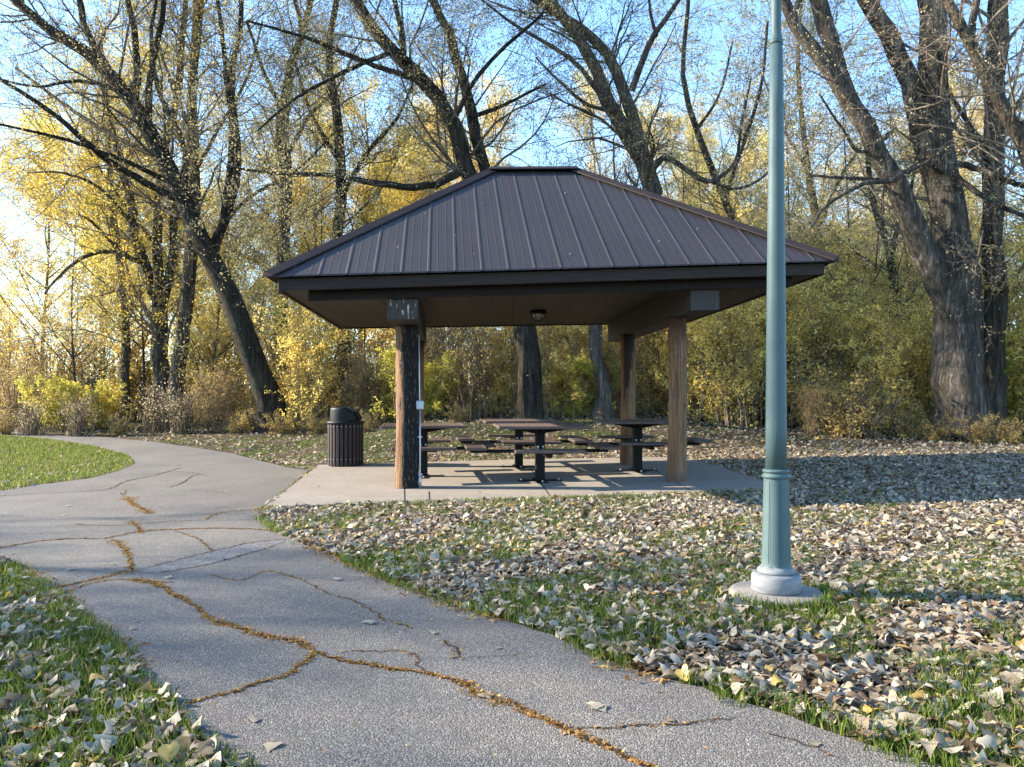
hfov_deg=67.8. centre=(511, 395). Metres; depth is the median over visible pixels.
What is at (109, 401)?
thicket shrub
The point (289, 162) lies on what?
forked upright tree
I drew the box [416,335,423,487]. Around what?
electrical conduit pipe
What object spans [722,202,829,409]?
thicket shrub
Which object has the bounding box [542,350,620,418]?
thicket shrub
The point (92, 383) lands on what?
thicket shrub
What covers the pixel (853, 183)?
woodland tree
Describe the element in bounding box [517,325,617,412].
thicket shrub
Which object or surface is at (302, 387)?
thicket shrub
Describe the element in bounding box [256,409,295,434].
thicket shrub
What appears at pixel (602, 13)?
sky
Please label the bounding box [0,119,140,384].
woodland tree
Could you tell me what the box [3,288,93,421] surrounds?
thicket shrub
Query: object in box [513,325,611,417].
thicket shrub
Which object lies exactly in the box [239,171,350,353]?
sapling
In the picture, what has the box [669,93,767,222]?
woodland tree
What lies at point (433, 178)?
woodland tree
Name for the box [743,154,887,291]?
woodland tree
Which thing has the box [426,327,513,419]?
thicket shrub
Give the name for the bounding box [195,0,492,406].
vine tree
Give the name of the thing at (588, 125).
woodland tree
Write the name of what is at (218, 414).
thicket shrub
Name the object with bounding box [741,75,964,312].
sapling
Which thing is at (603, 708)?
dry leaf
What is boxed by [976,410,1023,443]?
thicket shrub
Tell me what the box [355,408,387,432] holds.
thicket shrub
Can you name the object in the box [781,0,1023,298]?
overhanging tree
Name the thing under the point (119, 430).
thicket shrub
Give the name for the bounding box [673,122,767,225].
woodland tree
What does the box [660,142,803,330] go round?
sapling
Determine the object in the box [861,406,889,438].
thicket shrub
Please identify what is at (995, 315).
straight tree
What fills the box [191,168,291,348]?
woodland tree
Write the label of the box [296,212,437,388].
sapling
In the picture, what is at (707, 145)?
woodland tree
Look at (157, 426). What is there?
thicket shrub
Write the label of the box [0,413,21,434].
thicket shrub
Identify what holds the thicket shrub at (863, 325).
on the ground at (382, 439)
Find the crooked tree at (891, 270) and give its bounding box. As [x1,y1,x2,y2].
[763,12,983,416]
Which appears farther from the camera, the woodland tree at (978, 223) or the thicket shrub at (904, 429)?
the woodland tree at (978, 223)
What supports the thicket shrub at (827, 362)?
on the ground at (382, 439)
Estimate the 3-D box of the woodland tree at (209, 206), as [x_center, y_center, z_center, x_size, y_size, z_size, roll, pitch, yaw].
[-16.189,-8.050,38.274,9.860,18.404,10.852,0,0,-6]
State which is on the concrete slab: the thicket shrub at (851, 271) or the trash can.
the trash can
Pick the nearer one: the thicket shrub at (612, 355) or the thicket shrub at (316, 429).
the thicket shrub at (316, 429)
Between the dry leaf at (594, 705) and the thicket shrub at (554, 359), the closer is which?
the dry leaf at (594, 705)
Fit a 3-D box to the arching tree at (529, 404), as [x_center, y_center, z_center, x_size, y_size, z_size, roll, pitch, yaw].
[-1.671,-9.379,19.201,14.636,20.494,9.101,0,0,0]
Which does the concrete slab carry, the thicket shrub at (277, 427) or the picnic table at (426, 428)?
the picnic table at (426, 428)
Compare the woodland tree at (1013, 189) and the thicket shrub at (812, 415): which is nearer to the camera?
the thicket shrub at (812, 415)
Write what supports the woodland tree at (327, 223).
on the ground at (382, 439)
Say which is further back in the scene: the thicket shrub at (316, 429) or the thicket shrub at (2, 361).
the thicket shrub at (2, 361)
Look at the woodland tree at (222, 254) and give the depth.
35.77 m
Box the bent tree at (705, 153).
[599,0,869,414]
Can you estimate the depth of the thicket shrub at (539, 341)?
25.25 m
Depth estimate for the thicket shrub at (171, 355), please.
28.72 m
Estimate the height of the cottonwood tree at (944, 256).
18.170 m
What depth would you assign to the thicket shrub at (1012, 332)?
20.46 m
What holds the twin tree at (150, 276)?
on the ground at (382, 439)
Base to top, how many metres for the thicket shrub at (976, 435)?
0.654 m
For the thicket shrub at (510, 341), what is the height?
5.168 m
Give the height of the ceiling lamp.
0.159 m
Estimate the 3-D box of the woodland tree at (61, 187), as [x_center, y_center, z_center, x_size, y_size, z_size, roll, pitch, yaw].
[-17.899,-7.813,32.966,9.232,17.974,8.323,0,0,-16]
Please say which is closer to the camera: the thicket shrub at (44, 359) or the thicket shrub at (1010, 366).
the thicket shrub at (1010, 366)
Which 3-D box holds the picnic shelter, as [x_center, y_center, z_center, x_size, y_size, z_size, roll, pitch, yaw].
[0.322,-1.152,11.516,6.781,4.685,5.599,0,0,-5]
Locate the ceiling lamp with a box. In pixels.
[530,310,546,320]
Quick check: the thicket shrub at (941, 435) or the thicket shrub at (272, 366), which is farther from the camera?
the thicket shrub at (272, 366)
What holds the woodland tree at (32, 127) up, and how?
on the ground at (382, 439)
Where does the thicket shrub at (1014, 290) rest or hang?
on the ground at (382, 439)
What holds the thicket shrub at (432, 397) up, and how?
on the ground at (382, 439)
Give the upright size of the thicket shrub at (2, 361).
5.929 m
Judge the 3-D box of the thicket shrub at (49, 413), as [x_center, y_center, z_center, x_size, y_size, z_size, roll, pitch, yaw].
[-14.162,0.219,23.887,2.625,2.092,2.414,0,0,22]
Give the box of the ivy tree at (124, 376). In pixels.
[0,0,225,423]
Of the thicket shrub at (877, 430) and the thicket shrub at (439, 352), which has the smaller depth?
the thicket shrub at (877, 430)
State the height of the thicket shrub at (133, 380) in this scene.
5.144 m
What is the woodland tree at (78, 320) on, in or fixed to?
on the ground at (382, 439)
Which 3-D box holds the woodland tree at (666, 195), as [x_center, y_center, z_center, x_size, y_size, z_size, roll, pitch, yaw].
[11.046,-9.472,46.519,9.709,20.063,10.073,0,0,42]
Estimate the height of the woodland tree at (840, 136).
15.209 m
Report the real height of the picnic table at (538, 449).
0.764 m
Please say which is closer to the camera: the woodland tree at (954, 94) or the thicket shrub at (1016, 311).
the thicket shrub at (1016, 311)
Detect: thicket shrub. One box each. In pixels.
[0,269,31,421]
[0,297,62,417]
[0,356,64,428]
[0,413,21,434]
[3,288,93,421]
[8,393,58,435]
[14,371,105,431]
[24,282,120,408]
[42,373,140,429]
[53,389,100,436]
[83,307,152,421]
[103,359,192,421]
[106,411,142,435]
[114,376,187,432]
[134,302,216,419]
[158,385,207,433]
[160,283,252,425]
[173,299,271,423]
[175,358,253,431]
[213,299,297,419]
[224,405,256,433]
[239,295,337,424]
[247,291,356,432]
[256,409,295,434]
[287,302,385,424]
[301,413,328,433]
[315,330,395,424]
[327,354,429,425]
[353,328,458,418]
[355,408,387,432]
[369,341,468,419]
[386,327,472,411]
[424,327,492,415]
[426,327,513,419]
[440,400,471,421]
[456,326,543,414]
[465,326,543,417]
[491,325,602,397]
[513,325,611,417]
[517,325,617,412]
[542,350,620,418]
[582,330,665,417]
[585,322,695,415]
[587,325,649,403]
[603,327,687,410]
[643,298,761,423]
[665,207,807,416]
[686,286,798,427]
[687,217,832,420]
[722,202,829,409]
[731,263,856,426]
[756,303,929,415]
[764,203,904,416]
[786,246,889,427]
[787,377,841,435]
[788,358,911,439]
[799,192,928,332]
[811,268,930,419]
[825,287,932,430]
[832,240,931,409]
[850,277,935,427]
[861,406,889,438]
[867,400,928,439]
[904,304,1023,420]
[916,411,964,441]
[945,414,1001,443]
[972,218,1023,430]
[976,188,1023,388]
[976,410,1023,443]
[1004,349,1023,428]
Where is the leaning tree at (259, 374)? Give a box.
[0,0,415,432]
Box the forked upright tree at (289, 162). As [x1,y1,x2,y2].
[160,0,407,382]
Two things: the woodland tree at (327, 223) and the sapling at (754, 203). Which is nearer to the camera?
the sapling at (754, 203)
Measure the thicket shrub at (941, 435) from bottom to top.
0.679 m
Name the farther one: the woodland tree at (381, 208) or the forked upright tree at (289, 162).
the woodland tree at (381, 208)
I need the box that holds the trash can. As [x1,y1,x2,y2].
[326,407,363,466]
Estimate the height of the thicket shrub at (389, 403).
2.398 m
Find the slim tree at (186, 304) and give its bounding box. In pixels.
[48,0,351,427]
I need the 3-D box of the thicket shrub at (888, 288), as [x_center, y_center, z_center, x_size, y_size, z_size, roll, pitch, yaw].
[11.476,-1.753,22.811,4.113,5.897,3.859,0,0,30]
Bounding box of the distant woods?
[0,271,1021,406]
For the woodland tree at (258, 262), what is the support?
on the ground at (382, 439)
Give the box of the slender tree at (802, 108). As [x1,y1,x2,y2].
[706,0,960,278]
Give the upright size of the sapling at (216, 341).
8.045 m
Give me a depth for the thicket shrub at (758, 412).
21.72 m
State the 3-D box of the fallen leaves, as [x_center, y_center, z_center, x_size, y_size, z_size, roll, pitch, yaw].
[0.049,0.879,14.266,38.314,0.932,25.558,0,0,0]
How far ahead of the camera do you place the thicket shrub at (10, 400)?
24.90 m
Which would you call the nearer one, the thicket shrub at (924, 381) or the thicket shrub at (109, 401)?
the thicket shrub at (924, 381)
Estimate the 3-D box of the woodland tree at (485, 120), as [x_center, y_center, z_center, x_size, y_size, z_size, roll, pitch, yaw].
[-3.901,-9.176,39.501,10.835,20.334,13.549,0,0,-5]
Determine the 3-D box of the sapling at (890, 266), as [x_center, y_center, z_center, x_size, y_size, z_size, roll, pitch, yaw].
[10.124,-3.519,21.166,6.020,8.939,5.320,0,0,39]
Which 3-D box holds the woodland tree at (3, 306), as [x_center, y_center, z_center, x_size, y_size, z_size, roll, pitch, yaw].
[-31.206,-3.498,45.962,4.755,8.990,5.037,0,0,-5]
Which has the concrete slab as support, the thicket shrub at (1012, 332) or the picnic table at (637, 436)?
the picnic table at (637, 436)
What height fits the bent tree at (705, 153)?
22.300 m
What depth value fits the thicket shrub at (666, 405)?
24.58 m
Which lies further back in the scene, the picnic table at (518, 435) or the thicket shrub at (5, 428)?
the thicket shrub at (5, 428)
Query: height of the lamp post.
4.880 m
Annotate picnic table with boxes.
[380,423,495,478]
[455,419,578,467]
[464,423,620,482]
[567,419,712,472]
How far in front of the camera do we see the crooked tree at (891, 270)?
21.93 m
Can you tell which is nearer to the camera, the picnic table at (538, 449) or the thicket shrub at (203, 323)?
the picnic table at (538, 449)
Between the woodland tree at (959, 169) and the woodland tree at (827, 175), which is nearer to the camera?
the woodland tree at (959, 169)
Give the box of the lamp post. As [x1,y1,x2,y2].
[728,0,823,607]
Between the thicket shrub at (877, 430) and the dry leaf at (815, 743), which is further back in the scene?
the thicket shrub at (877, 430)
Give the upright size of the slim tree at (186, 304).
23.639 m
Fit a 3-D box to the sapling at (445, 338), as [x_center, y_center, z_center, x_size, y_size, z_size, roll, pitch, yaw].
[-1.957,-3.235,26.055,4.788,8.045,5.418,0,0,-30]
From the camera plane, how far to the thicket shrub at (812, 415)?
17.54 m
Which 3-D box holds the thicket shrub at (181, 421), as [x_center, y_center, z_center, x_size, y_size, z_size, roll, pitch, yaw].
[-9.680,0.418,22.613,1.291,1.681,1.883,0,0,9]
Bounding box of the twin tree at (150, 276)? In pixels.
[0,0,294,420]
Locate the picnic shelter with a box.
[262,166,838,488]
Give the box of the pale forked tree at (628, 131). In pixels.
[388,0,903,418]
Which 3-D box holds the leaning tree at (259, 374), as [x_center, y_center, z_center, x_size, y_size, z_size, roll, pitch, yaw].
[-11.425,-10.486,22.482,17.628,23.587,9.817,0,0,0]
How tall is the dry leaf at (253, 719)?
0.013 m
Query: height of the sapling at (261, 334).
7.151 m
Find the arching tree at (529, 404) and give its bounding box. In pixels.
[118,0,631,418]
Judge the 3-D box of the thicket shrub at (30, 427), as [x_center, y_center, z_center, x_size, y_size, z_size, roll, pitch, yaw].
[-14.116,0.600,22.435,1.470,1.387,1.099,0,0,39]
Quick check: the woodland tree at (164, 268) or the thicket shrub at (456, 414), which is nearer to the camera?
the thicket shrub at (456, 414)
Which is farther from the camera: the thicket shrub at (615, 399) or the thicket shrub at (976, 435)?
the thicket shrub at (615, 399)
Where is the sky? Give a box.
[0,0,1023,387]
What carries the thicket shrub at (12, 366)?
on the ground at (382, 439)
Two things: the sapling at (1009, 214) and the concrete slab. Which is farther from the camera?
the sapling at (1009, 214)
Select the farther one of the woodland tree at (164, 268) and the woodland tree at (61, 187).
the woodland tree at (164, 268)
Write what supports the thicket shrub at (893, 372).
on the ground at (382, 439)
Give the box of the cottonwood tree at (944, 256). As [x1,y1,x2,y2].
[709,0,1023,439]
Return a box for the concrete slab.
[266,457,789,507]
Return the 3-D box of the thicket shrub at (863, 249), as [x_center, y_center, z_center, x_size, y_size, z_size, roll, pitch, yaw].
[11.492,-2.924,25.163,5.183,7.963,5.144,0,0,11]
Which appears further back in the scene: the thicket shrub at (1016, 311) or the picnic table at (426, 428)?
the thicket shrub at (1016, 311)
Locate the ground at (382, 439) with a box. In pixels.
[0,389,1023,766]
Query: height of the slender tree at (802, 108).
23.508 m
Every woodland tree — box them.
[0,2,214,415]
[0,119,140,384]
[0,270,33,376]
[12,95,222,352]
[18,271,118,401]
[57,35,279,318]
[104,175,229,385]
[172,203,276,369]
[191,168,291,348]
[197,221,297,409]
[222,100,357,351]
[232,63,463,362]
[239,87,356,407]
[266,42,461,350]
[331,65,531,338]
[346,49,522,392]
[359,146,447,330]
[376,96,555,401]
[402,136,484,389]
[521,76,711,211]
[548,66,675,329]
[596,82,737,209]
[625,91,792,229]
[657,117,791,221]
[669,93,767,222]
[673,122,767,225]
[716,124,902,285]
[739,95,880,285]
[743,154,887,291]
[757,118,890,237]
[805,137,975,260]
[833,78,1015,307]
[839,80,1023,318]
[843,85,983,312]
[878,49,1023,290]
[886,103,1023,316]
[912,159,1023,315]
[1005,180,1023,199]
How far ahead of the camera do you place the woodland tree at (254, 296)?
44.95 m
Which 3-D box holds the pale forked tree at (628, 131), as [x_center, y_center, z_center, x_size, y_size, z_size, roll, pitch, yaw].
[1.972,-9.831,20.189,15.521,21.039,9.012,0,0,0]
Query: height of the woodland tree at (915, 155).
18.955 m
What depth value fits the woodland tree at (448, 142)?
45.19 m
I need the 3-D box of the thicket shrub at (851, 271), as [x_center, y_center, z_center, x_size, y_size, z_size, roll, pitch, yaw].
[9.005,-2.447,23.495,4.613,7.020,4.799,0,0,-43]
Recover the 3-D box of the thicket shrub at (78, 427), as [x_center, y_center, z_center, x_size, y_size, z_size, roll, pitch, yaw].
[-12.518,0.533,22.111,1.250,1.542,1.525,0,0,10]
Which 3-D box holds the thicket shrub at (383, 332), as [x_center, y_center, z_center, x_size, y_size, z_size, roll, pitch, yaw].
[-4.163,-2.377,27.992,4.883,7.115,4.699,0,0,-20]
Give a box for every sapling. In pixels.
[0,190,175,403]
[18,165,236,422]
[145,173,305,419]
[155,199,292,426]
[192,208,339,426]
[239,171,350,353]
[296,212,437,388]
[424,327,489,373]
[446,326,542,415]
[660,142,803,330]
[715,99,913,368]
[734,104,889,297]
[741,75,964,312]
[790,89,1007,313]
[792,117,982,393]
[913,119,1023,348]
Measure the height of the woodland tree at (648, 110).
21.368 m
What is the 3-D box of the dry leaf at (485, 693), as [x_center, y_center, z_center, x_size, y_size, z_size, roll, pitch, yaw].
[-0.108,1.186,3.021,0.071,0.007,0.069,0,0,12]
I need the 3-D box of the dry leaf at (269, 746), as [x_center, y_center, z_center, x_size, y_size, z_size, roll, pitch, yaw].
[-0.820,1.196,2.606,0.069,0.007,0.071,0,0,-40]
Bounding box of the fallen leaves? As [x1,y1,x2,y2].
[0,409,1023,766]
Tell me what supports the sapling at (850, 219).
on the ground at (382, 439)
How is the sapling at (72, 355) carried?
on the ground at (382, 439)
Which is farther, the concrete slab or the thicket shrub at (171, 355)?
the thicket shrub at (171, 355)
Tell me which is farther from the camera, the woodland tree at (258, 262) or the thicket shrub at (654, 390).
the woodland tree at (258, 262)
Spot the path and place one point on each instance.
(316, 708)
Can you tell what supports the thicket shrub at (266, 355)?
on the ground at (382, 439)
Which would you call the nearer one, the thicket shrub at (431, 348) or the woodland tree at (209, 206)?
the thicket shrub at (431, 348)
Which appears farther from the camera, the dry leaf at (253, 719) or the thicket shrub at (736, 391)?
the thicket shrub at (736, 391)
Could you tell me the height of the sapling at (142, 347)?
9.832 m
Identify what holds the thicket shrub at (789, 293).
on the ground at (382, 439)
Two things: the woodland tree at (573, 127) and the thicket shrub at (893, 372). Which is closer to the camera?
the thicket shrub at (893, 372)
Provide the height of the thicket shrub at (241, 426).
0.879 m
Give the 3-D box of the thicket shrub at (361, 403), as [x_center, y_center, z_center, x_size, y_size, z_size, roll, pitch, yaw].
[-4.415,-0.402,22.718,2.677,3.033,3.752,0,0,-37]
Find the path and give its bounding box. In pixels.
[0,432,939,766]
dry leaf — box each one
[247,716,261,721]
[264,742,282,751]
[362,620,374,623]
[477,691,490,698]
[587,701,603,708]
[591,704,606,712]
[810,742,820,745]
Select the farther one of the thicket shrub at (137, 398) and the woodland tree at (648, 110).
the woodland tree at (648, 110)
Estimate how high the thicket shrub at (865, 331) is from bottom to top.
3.603 m
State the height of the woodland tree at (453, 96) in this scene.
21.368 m
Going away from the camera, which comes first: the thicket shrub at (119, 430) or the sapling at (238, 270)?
the thicket shrub at (119, 430)
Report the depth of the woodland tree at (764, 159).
41.43 m
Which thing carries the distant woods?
on the ground at (382, 439)
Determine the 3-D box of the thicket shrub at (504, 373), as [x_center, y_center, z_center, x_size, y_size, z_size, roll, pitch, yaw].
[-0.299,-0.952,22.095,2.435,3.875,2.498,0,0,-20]
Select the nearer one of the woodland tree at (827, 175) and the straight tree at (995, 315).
the straight tree at (995, 315)
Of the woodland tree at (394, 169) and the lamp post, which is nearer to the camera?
the lamp post
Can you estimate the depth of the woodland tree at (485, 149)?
47.51 m
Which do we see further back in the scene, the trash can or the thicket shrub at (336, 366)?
the thicket shrub at (336, 366)
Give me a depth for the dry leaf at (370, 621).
4.01 m
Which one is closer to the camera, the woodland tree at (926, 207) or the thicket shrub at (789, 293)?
the thicket shrub at (789, 293)
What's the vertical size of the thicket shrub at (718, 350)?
6.727 m
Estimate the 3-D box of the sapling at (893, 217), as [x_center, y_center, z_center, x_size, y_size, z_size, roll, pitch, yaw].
[12.615,-4.495,24.077,6.384,10.726,7.224,0,0,-8]
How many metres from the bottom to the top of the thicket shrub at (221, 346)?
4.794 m
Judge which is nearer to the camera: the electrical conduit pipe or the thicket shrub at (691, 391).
the electrical conduit pipe
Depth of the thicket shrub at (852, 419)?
16.97 m
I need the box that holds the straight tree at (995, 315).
[877,0,1023,434]
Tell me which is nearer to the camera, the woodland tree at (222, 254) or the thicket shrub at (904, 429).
the thicket shrub at (904, 429)
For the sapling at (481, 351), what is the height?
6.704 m
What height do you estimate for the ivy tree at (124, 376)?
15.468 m
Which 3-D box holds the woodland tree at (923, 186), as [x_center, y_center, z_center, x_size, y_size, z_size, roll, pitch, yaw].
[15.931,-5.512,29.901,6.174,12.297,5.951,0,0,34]

